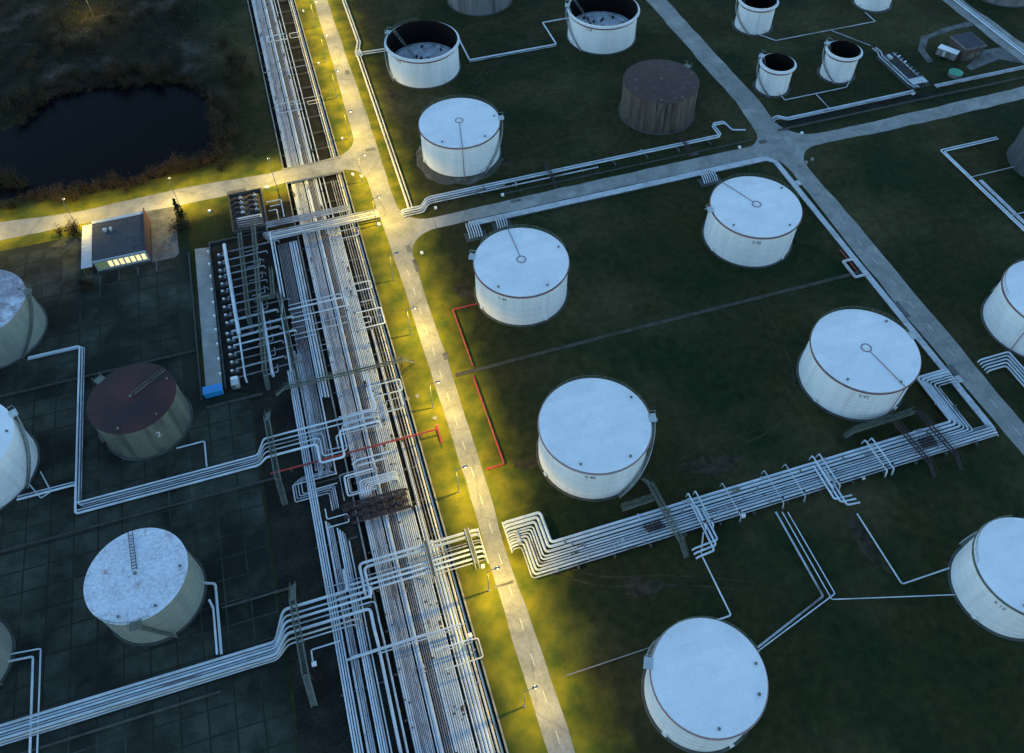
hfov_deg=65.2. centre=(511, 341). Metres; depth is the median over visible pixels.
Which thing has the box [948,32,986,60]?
brown shed
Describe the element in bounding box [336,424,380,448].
pipe
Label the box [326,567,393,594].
pipe
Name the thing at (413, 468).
pipe
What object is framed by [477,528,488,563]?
culvert headwall
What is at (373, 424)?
pipe
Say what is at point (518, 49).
worn track
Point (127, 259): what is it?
window
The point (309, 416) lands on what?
pipe
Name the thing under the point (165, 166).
shrub
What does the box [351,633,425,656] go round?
pipe
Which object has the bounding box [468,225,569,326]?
storage tank
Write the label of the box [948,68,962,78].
green tank
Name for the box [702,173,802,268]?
storage tank
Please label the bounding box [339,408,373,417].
pipe
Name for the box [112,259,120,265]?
window
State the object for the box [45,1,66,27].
shrub
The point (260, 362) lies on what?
pipe
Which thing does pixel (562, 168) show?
pipe
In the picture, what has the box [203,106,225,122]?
shrub
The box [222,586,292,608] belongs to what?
bund wall
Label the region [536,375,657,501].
storage tank
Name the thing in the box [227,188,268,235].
pump pit
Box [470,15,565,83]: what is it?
worn track
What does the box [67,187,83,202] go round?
shrub
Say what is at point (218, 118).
shrub
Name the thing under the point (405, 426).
pipe
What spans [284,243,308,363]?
pipe
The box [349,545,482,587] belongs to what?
pipe
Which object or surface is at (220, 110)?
grass tussocks
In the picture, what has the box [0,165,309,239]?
road
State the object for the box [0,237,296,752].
concrete yard
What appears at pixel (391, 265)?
street lamp
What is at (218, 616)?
pipe
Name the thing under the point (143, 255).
window
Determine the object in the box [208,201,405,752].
dark earth strip
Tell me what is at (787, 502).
pipe sleeper
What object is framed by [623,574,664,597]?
bare soil
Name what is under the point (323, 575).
pipe
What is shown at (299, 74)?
pipe sleeper
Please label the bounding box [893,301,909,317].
asphalt patch
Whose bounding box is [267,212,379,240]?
pipe
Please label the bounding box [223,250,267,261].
pipe
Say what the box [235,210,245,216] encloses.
pit pump
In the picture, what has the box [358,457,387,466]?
pipe
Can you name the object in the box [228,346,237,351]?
pump
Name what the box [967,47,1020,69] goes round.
works yard
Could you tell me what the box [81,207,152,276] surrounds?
control building
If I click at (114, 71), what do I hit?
shrub
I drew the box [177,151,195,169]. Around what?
shrub
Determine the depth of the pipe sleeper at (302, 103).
236.33 m
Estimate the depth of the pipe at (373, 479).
156.68 m
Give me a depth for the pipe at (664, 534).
151.00 m
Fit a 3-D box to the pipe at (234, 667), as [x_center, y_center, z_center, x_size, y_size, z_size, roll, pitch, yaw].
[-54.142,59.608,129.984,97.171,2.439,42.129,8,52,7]
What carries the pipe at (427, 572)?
on the ground at (942, 232)
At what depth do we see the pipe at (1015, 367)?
172.80 m
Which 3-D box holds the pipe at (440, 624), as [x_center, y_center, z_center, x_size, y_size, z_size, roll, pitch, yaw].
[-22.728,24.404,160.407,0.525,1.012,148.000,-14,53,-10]
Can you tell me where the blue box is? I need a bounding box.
[202,383,223,398]
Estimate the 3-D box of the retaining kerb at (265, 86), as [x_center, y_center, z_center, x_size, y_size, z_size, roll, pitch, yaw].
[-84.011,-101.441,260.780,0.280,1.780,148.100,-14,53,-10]
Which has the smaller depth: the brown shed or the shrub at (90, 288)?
the shrub at (90, 288)
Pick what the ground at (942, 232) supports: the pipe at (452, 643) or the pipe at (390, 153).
the pipe at (390, 153)
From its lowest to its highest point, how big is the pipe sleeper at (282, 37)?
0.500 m
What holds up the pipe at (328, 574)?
on the dark earth strip at (323, 726)
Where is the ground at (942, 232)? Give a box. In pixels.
[0,0,1023,752]
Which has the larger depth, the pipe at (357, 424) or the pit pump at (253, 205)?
the pit pump at (253, 205)
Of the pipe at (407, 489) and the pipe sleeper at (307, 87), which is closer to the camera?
the pipe at (407, 489)
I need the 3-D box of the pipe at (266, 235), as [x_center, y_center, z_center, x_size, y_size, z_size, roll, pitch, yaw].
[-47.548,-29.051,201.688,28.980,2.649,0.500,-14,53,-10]
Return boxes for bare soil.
[387,87,400,101]
[453,281,474,299]
[500,157,511,166]
[513,459,537,470]
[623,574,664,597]
[675,454,747,478]
[845,509,891,574]
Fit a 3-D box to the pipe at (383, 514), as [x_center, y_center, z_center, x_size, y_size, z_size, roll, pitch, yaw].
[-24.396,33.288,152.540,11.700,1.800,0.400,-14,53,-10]
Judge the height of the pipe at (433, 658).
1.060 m
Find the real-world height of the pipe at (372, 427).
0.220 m
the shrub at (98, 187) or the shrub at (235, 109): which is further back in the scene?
the shrub at (235, 109)
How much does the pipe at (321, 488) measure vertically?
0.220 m
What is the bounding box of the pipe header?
[222,243,248,382]
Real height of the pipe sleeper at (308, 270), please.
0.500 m
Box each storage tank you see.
[0,270,47,368]
[0,404,39,510]
[0,619,15,685]
[83,528,207,645]
[86,363,192,460]
[384,17,460,88]
[418,95,503,179]
[447,0,512,15]
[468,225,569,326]
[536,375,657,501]
[565,0,639,54]
[618,59,699,134]
[641,616,768,752]
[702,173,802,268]
[732,0,778,36]
[752,50,796,97]
[796,306,920,421]
[817,37,862,84]
[851,0,891,12]
[948,515,1023,641]
[981,258,1023,357]
[982,0,1023,7]
[1007,127,1023,176]
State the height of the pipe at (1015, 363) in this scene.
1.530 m
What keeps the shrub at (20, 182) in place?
on the ground at (942, 232)
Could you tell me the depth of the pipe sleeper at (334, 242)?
200.22 m
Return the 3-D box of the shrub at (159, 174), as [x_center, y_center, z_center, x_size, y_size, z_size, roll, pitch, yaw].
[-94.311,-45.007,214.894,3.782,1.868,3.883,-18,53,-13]
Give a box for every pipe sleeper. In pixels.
[250,0,289,6]
[253,9,295,17]
[255,21,297,29]
[258,33,300,41]
[261,46,304,54]
[263,58,307,67]
[266,71,311,80]
[269,85,315,94]
[272,283,303,291]
[273,100,319,109]
[276,114,323,124]
[279,129,327,140]
[283,146,332,156]
[290,179,341,191]
[294,198,346,210]
[303,236,357,249]
[305,475,343,487]
[307,257,363,271]
[312,279,369,293]
[315,536,356,549]
[317,301,375,316]
[322,325,382,341]
[327,604,371,618]
[328,350,389,367]
[333,377,396,394]
[340,404,404,422]
[341,681,384,696]
[346,433,414,451]
[353,464,421,484]
[361,497,430,517]
[368,532,439,554]
[376,568,449,592]
[385,607,461,633]
[394,649,471,676]
[404,693,484,722]
[467,740,500,752]
[566,539,579,569]
[602,528,616,558]
[637,518,651,547]
[671,504,687,536]
[705,497,721,525]
[739,487,755,514]
[771,477,788,504]
[803,464,821,494]
[835,457,854,484]
[866,445,885,474]
[896,439,917,464]
[927,429,948,455]
[958,418,978,445]
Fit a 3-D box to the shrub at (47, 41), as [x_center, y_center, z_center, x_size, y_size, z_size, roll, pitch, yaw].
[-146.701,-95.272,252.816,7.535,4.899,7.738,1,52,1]
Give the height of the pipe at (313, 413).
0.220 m
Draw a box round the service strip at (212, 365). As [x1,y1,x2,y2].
[195,247,222,385]
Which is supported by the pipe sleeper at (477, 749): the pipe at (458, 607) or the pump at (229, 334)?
the pipe at (458, 607)
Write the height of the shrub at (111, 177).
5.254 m
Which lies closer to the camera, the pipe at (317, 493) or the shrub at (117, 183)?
the pipe at (317, 493)
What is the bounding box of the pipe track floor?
[249,0,505,752]
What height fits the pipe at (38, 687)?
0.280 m
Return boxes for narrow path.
[455,270,861,376]
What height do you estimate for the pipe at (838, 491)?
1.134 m
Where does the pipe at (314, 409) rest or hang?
on the dark earth strip at (323, 726)
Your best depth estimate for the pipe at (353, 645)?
136.43 m
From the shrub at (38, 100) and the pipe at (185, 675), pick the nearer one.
the pipe at (185, 675)
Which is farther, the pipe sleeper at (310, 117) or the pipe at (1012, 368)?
the pipe sleeper at (310, 117)
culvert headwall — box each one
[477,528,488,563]
[502,522,512,552]
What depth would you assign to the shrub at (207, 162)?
216.69 m
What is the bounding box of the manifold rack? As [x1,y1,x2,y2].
[872,47,929,89]
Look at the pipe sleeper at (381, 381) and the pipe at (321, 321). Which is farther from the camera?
the pipe at (321, 321)
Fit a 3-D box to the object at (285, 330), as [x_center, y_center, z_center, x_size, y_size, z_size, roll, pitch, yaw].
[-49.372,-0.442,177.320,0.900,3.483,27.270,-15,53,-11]
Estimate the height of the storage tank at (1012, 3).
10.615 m
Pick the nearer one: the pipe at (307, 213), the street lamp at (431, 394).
the street lamp at (431, 394)
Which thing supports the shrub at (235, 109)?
on the ground at (942, 232)
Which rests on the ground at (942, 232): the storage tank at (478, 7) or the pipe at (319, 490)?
the storage tank at (478, 7)
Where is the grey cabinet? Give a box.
[230,376,240,389]
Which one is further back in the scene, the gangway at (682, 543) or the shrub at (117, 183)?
the shrub at (117, 183)
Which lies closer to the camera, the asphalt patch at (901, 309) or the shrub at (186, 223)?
the asphalt patch at (901, 309)
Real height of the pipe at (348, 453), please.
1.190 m
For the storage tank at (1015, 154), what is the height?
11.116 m
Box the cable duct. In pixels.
[468,156,995,429]
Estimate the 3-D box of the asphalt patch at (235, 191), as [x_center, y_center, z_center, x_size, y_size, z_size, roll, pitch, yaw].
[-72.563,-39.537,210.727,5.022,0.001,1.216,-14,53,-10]
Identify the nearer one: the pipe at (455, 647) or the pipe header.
the pipe at (455, 647)
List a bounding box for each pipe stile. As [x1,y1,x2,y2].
[422,539,437,582]
[463,527,479,568]
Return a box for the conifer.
[172,198,185,218]
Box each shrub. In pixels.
[0,162,21,183]
[0,166,11,181]
[0,173,18,191]
[0,199,22,210]
[5,171,32,191]
[6,112,28,126]
[22,55,39,71]
[25,97,41,109]
[25,189,35,199]
[28,192,46,198]
[29,93,47,107]
[32,183,50,197]
[35,76,47,86]
[36,29,57,49]
[36,85,55,102]
[43,182,56,198]
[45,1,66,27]
[46,223,63,235]
[49,45,64,58]
[50,181,64,195]
[50,193,62,203]
[51,66,73,83]
[53,35,64,47]
[56,188,78,203]
[57,221,80,237]
[59,66,76,75]
[61,33,74,47]
[61,76,81,93]
[64,218,83,233]
[66,67,87,80]
[67,177,87,191]
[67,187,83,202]
[79,178,101,195]
[79,276,97,292]
[79,278,90,288]
[87,176,110,189]
[90,178,106,189]
[100,57,120,77]
[102,8,119,23]
[103,166,121,190]
[104,181,115,190]
[105,53,128,76]
[107,174,128,188]
[116,73,134,89]
[117,183,129,195]
[120,178,136,190]
[126,172,136,183]
[132,171,148,184]
[133,5,147,18]
[135,60,159,81]
[137,55,156,74]
[142,4,158,13]
[142,164,160,176]
[153,171,165,179]
[154,165,167,173]
[156,160,169,173]
[158,56,169,66]
[160,162,174,173]
[162,218,188,236]
[164,0,186,12]
[167,149,185,166]
[167,161,182,171]
[175,217,193,229]
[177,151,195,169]
[183,77,198,88]
[185,146,201,169]
[192,86,203,94]
[196,147,209,161]
[200,150,213,165]
[203,104,216,121]
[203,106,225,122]
[206,93,218,104]
[206,100,218,108]
[206,137,220,150]
[207,106,224,129]
[207,138,226,161]
[209,125,223,138]
[210,41,226,49]
[210,150,232,163]
[211,27,228,47]
[213,122,233,145]
[213,148,232,161]
[218,42,238,67]
[218,66,239,84]
[219,138,233,155]
[220,44,242,68]
[220,99,231,112]
[223,95,243,117]
[223,121,242,137]
[224,47,239,64]
[225,64,238,76]
[232,53,246,72]
[233,49,249,64]
[244,68,254,78]
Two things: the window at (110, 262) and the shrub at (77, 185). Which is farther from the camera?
the shrub at (77, 185)
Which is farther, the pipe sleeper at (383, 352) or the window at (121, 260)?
the window at (121, 260)
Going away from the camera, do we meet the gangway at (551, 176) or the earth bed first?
the gangway at (551, 176)
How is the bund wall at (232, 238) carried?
on the dark earth strip at (323, 726)
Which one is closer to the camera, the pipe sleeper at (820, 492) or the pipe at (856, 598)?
the pipe at (856, 598)
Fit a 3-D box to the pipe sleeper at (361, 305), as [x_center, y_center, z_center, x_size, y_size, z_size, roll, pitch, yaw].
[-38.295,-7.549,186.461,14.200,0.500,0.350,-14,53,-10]
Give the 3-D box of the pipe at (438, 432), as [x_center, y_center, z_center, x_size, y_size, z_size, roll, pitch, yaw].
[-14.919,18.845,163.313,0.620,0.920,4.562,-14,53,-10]
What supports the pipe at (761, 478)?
on the ground at (942, 232)
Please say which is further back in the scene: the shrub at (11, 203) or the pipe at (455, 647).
the shrub at (11, 203)
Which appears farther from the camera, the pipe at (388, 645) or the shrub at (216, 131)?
the shrub at (216, 131)
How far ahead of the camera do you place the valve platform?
153.57 m
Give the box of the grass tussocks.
[0,0,1022,734]
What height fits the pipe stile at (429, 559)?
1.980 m
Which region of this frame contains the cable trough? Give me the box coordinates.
[979,180,1023,224]
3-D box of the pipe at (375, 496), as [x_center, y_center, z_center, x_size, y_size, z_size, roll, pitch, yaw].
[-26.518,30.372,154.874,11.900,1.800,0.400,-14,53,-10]
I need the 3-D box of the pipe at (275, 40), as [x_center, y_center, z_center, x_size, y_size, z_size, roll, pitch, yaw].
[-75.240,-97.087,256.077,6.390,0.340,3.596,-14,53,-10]
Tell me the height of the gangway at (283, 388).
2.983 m
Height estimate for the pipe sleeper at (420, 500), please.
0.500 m
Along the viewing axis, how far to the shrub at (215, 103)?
232.01 m
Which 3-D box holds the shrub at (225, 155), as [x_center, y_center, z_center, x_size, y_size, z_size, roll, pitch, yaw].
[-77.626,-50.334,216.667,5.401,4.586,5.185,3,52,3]
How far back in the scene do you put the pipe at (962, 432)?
162.42 m
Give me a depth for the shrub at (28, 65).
243.60 m
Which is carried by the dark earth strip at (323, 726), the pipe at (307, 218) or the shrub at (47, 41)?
the pipe at (307, 218)
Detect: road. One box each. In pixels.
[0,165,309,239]
[308,0,574,752]
[433,145,764,227]
[646,0,1023,454]
[943,0,1023,63]
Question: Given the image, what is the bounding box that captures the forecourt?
[100,207,178,282]
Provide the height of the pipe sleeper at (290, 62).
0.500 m
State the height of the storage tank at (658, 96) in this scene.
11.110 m
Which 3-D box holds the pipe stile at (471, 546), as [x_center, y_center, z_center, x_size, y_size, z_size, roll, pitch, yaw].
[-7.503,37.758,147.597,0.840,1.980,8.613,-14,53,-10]
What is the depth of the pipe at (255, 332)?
179.03 m
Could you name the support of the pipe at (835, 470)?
on the ground at (942, 232)
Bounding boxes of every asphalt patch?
[227,188,245,193]
[406,245,411,252]
[412,259,419,271]
[442,352,448,359]
[494,580,513,588]
[758,139,767,143]
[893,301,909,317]
[946,364,960,375]
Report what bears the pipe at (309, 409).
on the dark earth strip at (323, 726)
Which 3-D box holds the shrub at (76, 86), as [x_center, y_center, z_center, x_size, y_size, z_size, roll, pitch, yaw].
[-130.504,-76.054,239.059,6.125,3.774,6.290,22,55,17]
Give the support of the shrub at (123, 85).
on the ground at (942, 232)
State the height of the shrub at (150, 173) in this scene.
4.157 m
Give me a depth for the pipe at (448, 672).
152.70 m
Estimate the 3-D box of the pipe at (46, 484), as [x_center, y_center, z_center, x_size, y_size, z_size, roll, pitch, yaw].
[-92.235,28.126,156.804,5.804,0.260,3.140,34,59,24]
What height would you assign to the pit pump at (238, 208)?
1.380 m
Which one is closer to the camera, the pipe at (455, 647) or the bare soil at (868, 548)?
the pipe at (455, 647)
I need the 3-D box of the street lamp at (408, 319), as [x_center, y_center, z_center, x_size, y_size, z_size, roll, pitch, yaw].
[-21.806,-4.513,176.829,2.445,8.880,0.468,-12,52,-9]
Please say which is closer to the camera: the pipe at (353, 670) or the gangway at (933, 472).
the pipe at (353, 670)
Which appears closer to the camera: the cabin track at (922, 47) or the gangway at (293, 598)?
the gangway at (293, 598)
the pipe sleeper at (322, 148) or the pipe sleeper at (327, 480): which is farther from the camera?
the pipe sleeper at (322, 148)
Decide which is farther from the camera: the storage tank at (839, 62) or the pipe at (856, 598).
the storage tank at (839, 62)
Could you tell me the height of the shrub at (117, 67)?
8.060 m
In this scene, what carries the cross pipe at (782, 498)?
on the ground at (942, 232)
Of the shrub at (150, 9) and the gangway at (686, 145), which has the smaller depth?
the gangway at (686, 145)
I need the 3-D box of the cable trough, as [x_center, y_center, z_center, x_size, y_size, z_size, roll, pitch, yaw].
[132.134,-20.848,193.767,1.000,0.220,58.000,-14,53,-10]
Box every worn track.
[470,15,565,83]
[475,19,565,85]
[550,571,756,591]
[553,563,755,582]
[659,301,786,469]
[664,299,794,475]
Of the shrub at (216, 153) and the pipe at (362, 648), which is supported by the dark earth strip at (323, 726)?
the pipe at (362, 648)
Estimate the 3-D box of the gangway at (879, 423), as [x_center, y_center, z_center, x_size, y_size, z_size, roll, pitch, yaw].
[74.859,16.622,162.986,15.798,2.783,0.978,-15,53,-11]
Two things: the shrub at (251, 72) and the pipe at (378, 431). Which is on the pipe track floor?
the pipe at (378, 431)
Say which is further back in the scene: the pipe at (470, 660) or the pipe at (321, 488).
the pipe at (321, 488)
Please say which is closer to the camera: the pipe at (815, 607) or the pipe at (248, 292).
the pipe at (815, 607)
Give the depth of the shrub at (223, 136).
221.46 m
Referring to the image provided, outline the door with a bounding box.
[966,52,974,59]
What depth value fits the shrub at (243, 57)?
245.55 m
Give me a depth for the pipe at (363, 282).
189.09 m
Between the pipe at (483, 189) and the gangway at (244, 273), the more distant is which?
the pipe at (483, 189)
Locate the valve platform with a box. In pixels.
[341,488,410,523]
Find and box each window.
[95,262,103,268]
[101,261,108,267]
[107,260,114,266]
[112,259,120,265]
[118,257,125,264]
[123,256,131,262]
[129,255,136,261]
[135,254,141,260]
[140,253,147,259]
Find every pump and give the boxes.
[217,254,223,258]
[218,261,225,266]
[219,269,226,274]
[219,275,227,280]
[220,282,228,287]
[221,290,229,294]
[222,298,231,302]
[223,306,231,310]
[224,314,233,318]
[225,321,234,326]
[226,332,234,337]
[227,339,236,344]
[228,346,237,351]
[229,353,238,358]
[230,361,239,366]
[230,369,239,374]
[233,196,243,201]
[234,200,244,207]
[235,205,244,211]
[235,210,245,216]
[247,193,257,198]
[248,197,258,203]
[249,202,258,208]
[250,207,259,213]
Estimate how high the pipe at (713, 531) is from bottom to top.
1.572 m
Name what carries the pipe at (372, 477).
on the pipe at (403, 684)
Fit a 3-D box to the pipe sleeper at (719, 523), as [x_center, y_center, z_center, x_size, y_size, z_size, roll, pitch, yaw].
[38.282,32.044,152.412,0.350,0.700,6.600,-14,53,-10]
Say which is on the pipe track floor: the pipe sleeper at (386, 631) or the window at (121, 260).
the pipe sleeper at (386, 631)
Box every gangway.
[237,231,253,331]
[250,218,270,389]
[253,291,279,302]
[263,409,287,504]
[269,266,275,296]
[275,356,414,396]
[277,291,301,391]
[289,581,317,707]
[541,162,556,187]
[621,493,655,512]
[640,476,688,558]
[675,135,692,157]
[843,407,914,438]
[883,416,938,478]
[906,405,965,470]
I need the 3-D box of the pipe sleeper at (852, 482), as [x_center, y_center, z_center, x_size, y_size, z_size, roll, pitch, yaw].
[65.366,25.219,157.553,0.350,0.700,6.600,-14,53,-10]
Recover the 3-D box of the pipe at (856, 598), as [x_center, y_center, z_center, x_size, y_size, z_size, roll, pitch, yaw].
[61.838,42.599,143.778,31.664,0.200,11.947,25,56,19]
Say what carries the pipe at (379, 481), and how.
on the pipe at (354, 424)
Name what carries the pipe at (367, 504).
on the valve platform
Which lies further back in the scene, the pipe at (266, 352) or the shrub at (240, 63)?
the shrub at (240, 63)
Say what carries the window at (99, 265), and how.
in the control building
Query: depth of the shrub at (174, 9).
264.72 m
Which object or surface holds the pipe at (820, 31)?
on the ground at (942, 232)
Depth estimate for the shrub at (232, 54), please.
242.80 m
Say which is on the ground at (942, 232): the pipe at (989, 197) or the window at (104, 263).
the pipe at (989, 197)
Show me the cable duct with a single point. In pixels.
(940, 365)
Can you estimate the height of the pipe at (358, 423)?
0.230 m
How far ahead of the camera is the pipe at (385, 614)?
165.28 m
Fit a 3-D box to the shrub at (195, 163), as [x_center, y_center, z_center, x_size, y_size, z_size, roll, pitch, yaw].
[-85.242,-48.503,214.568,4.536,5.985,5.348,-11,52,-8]
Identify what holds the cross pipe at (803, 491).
on the ground at (942, 232)
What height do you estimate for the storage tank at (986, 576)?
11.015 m
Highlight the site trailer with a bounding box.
[936,44,959,60]
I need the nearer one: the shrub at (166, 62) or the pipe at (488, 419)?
the pipe at (488, 419)
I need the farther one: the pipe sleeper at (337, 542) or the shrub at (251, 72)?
the shrub at (251, 72)
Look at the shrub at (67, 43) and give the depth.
252.36 m
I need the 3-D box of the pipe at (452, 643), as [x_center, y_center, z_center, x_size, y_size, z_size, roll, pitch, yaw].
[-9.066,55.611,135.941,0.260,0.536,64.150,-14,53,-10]
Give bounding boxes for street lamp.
[389,252,398,280]
[407,306,416,334]
[429,381,439,407]
[456,465,467,492]
[487,566,499,591]
[523,685,537,707]
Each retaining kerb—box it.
[247,0,283,167]
[286,182,406,752]
[294,0,338,156]
[343,171,508,752]
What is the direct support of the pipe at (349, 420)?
on the pipe sleeper at (477, 749)
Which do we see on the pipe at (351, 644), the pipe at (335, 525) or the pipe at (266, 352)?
the pipe at (335, 525)
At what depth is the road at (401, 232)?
172.78 m
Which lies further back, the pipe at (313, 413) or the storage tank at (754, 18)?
the storage tank at (754, 18)
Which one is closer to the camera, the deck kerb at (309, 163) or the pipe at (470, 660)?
the pipe at (470, 660)
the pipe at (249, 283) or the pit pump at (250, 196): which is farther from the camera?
the pit pump at (250, 196)
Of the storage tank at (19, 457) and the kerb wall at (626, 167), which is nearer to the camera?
the storage tank at (19, 457)
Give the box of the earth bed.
[777,89,940,127]
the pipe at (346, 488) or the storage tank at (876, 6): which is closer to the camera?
the pipe at (346, 488)
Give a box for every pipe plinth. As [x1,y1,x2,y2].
[464,229,487,242]
[491,219,513,231]
[697,175,721,186]
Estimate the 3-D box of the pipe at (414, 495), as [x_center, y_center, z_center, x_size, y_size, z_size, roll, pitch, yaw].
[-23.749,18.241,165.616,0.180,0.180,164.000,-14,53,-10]
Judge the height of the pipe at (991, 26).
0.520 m
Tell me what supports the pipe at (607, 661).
on the ground at (942, 232)
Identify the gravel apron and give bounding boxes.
[416,145,503,184]
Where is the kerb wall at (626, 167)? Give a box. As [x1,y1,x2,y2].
[500,139,751,194]
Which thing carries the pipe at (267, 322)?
on the dark earth strip at (323, 726)
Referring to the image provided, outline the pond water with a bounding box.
[0,80,221,199]
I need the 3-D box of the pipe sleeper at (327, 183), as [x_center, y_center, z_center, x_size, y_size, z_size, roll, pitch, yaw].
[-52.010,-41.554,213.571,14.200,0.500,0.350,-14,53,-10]
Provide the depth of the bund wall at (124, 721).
129.81 m
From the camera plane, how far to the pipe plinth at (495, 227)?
201.45 m
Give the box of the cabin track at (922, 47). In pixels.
[918,21,973,62]
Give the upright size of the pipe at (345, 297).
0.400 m
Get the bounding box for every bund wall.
[0,350,195,397]
[0,476,276,552]
[21,690,220,752]
[188,252,202,400]
[206,393,262,408]
[208,230,266,388]
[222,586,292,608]
[778,76,1023,130]
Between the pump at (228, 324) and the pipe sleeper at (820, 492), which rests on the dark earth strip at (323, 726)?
the pump at (228, 324)
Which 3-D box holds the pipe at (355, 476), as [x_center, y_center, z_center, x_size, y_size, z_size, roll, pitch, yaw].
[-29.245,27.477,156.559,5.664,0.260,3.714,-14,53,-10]
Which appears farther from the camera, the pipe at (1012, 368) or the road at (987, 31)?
the road at (987, 31)
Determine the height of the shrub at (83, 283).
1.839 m
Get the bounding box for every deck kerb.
[282,157,339,169]
[285,170,343,183]
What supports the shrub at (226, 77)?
on the ground at (942, 232)
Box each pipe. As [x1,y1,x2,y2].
[0,569,347,726]
[0,577,364,730]
[0,586,372,733]
[0,601,408,752]
[0,608,402,752]
[0,618,361,743]
[0,624,356,745]
[8,656,33,752]
[10,648,41,752]
[17,416,379,510]
[17,420,381,513]
[28,345,375,503]
[28,346,403,504]
[28,347,377,506]
[29,471,50,497]
[176,441,207,466]
[204,582,222,654]
[208,599,217,654]
[222,240,279,253]
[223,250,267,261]
[224,259,263,268]
[224,265,265,275]
[225,272,266,282]
[226,279,267,289]
[227,287,268,297]
[229,298,290,313]
[230,309,278,321]
[231,315,293,332]
[232,325,281,338]
[233,329,296,345]
[234,340,283,352]
[235,344,299,360]
[236,356,286,369]
[238,360,302,377]
[251,0,416,752]
[252,0,419,752]
[254,0,421,752]
[255,0,423,752]
[256,1,425,752]
[257,0,429,752]
[257,1,427,752]
[258,0,431,752]
[258,294,274,376]
[259,0,432,752]
[260,0,434,752]
[262,0,438,752]
[263,0,443,752]
[263,209,378,237]
[264,65,306,72]
[265,205,348,223]
[265,210,378,239]
[266,1,446,752]
[266,33,286,42]
[266,199,284,216]
[266,206,349,224]
[266,208,350,228]
[266,209,350,230]
[267,1,448,752]
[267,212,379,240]
[268,0,451,752]
[268,214,379,240]
[269,0,453,752]
[269,232,291,370]
[270,0,457,752]
[270,428,436,474]
[271,0,459,752]
[272,216,380,243]
[273,238,284,297]
[274,0,464,752]
[277,0,471,752]
[277,100,302,113]
[278,246,301,368]
[279,245,301,363]
[280,244,303,365]
[282,245,304,362]
[283,244,307,367]
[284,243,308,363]
[286,244,310,366]
[287,243,311,363]
[287,371,355,752]
[288,0,495,752]
[288,293,342,305]
[288,296,348,310]
[289,242,320,395]
[289,370,357,752]
[290,0,500,752]
[290,242,322,396]
[291,305,350,318]
[291,316,348,328]
[291,322,347,335]
[291,371,360,752]
[292,0,503,752]
[292,473,334,510]
[293,241,326,397]
[293,369,363,752]
[294,351,316,470]
[294,471,334,509]
[295,241,328,397]
[296,347,320,476]
[296,354,320,478]
[297,470,336,508]
[298,350,321,473]
[300,346,323,468]
[300,353,322,471]
[300,470,338,507]
[303,352,327,476]
[305,355,328,474]
[306,349,330,469]
[306,357,329,471]
[308,351,331,466]
[308,473,336,490]
[310,640,340,660]
[320,396,336,474]
[325,509,348,542]
[325,521,369,752]
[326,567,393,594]
[328,523,371,752]
[329,226,461,752]
[330,525,373,752]
[331,181,483,752]
[332,227,358,239]
[332,527,375,752]
[333,181,486,752]
[333,227,466,752]
[334,225,468,752]
[335,180,490,752]
[335,550,484,596]
[335,555,485,602]
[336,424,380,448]
[337,226,473,752]
[337,528,381,752]
[338,224,476,752]
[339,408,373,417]
[339,466,371,500]
[339,530,383,752]
[340,419,376,440]
[342,0,409,207]
[342,531,386,752]
[343,468,375,496]
[343,497,390,511]
[344,488,404,505]
[344,533,388,752]
[345,0,412,206]
[346,623,460,660]
[347,470,374,493]
[349,541,391,752]
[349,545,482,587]
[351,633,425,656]
[352,280,371,291]
[352,450,389,464]
[353,506,413,523]
[356,307,384,328]
[357,316,371,324]
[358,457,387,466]
[358,529,478,595]
[359,471,396,498]
[361,48,385,52]
[362,473,396,497]
[363,533,479,598]
[364,475,397,497]
[367,476,397,496]
[368,379,402,407]
[369,478,398,496]
[371,329,484,752]
[378,627,460,653]
[401,121,745,211]
[401,123,741,213]
[402,184,504,215]
[403,167,597,217]
[407,542,481,565]
[414,539,480,560]
[415,505,481,752]
[430,540,489,752]
[430,559,486,577]
[435,424,441,442]
[435,544,493,752]
[435,638,472,650]
[438,641,472,652]
[444,638,483,669]
[453,303,476,365]
[460,17,568,60]
[469,46,554,61]
[472,375,504,469]
[503,368,950,542]
[504,370,955,547]
[505,373,960,552]
[507,376,963,556]
[508,378,968,559]
[509,380,972,562]
[509,427,993,566]
[510,429,995,570]
[511,431,997,574]
[512,434,998,577]
[565,647,648,675]
[685,493,706,531]
[690,503,714,558]
[691,508,717,550]
[692,491,713,528]
[694,506,715,554]
[700,532,730,619]
[719,483,741,521]
[757,12,874,40]
[757,511,823,647]
[758,512,834,650]
[761,470,783,508]
[771,90,913,118]
[772,91,914,120]
[773,92,915,120]
[781,82,848,99]
[782,464,805,501]
[782,512,954,599]
[809,456,833,493]
[813,465,851,499]
[815,454,840,490]
[818,466,855,502]
[823,467,859,505]
[831,30,870,45]
[842,258,867,277]
[857,513,949,583]
[861,440,887,476]
[867,438,893,474]
[909,424,988,448]
[924,433,996,455]
[934,65,1023,84]
[935,67,1023,86]
[936,68,1023,87]
[940,137,1023,230]
[944,138,1023,228]
[953,0,1023,54]
[957,0,1023,52]
[971,166,1014,176]
[977,351,1023,369]
[979,355,1023,373]
[982,358,1023,377]
[984,362,1023,382]
[986,365,1023,386]
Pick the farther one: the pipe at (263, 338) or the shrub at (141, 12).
the shrub at (141, 12)
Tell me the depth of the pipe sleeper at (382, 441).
163.73 m
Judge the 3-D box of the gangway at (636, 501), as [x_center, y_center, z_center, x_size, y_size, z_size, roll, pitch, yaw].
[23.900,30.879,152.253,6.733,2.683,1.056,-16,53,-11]
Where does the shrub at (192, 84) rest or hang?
on the ground at (942, 232)
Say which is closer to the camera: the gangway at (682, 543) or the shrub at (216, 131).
the gangway at (682, 543)

